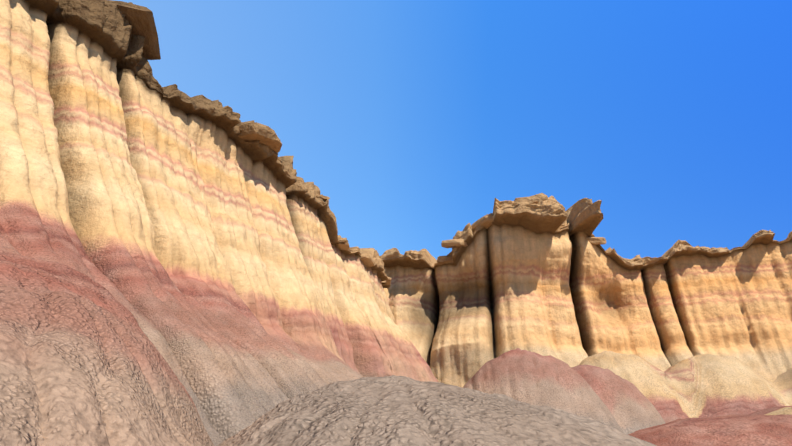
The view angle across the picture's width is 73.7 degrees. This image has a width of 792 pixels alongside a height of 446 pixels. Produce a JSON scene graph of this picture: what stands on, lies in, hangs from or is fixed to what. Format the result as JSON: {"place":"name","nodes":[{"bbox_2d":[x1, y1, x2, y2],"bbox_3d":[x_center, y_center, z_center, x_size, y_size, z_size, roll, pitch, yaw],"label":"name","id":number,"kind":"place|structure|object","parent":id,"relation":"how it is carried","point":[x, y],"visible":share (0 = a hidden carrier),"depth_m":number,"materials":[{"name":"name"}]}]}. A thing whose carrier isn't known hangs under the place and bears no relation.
{"place":"outdoors","nodes":[
{"label":"outdoors","id":0,"kind":"place"},
{"bbox_2d":[0,0,438,445],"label":"cliff","id":1,"kind":"structure","parent":0,"point":[198,238],"depth_m":30.59,"materials":[{"name":"stone"}]},
{"bbox_2d":[0,250,791,445],"bbox_3d":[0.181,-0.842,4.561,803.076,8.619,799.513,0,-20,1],"label":"terrain","id":2,"kind":"structure","parent":0,"point":[83,362],"depth_m":6.10,"materials":[{"name":"soil"}]},
{"bbox_2d":[115,0,791,259],"label":"sky","id":3,"kind":"structure","parent":0,"point":[412,117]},
{"bbox_2d":[379,196,791,387],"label":"cliff","id":4,"kind":"structure","parent":0,"point":[544,278],"depth_m":67.29,"materials":[{"name":"stone"}]},
{"bbox_2d":[105,0,710,285],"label":"boulders","id":5,"kind":"object","parent":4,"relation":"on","point":[139,18],"visible":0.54,"depth_m":43.08,"materials":[{"name":"stone"}]}
]}

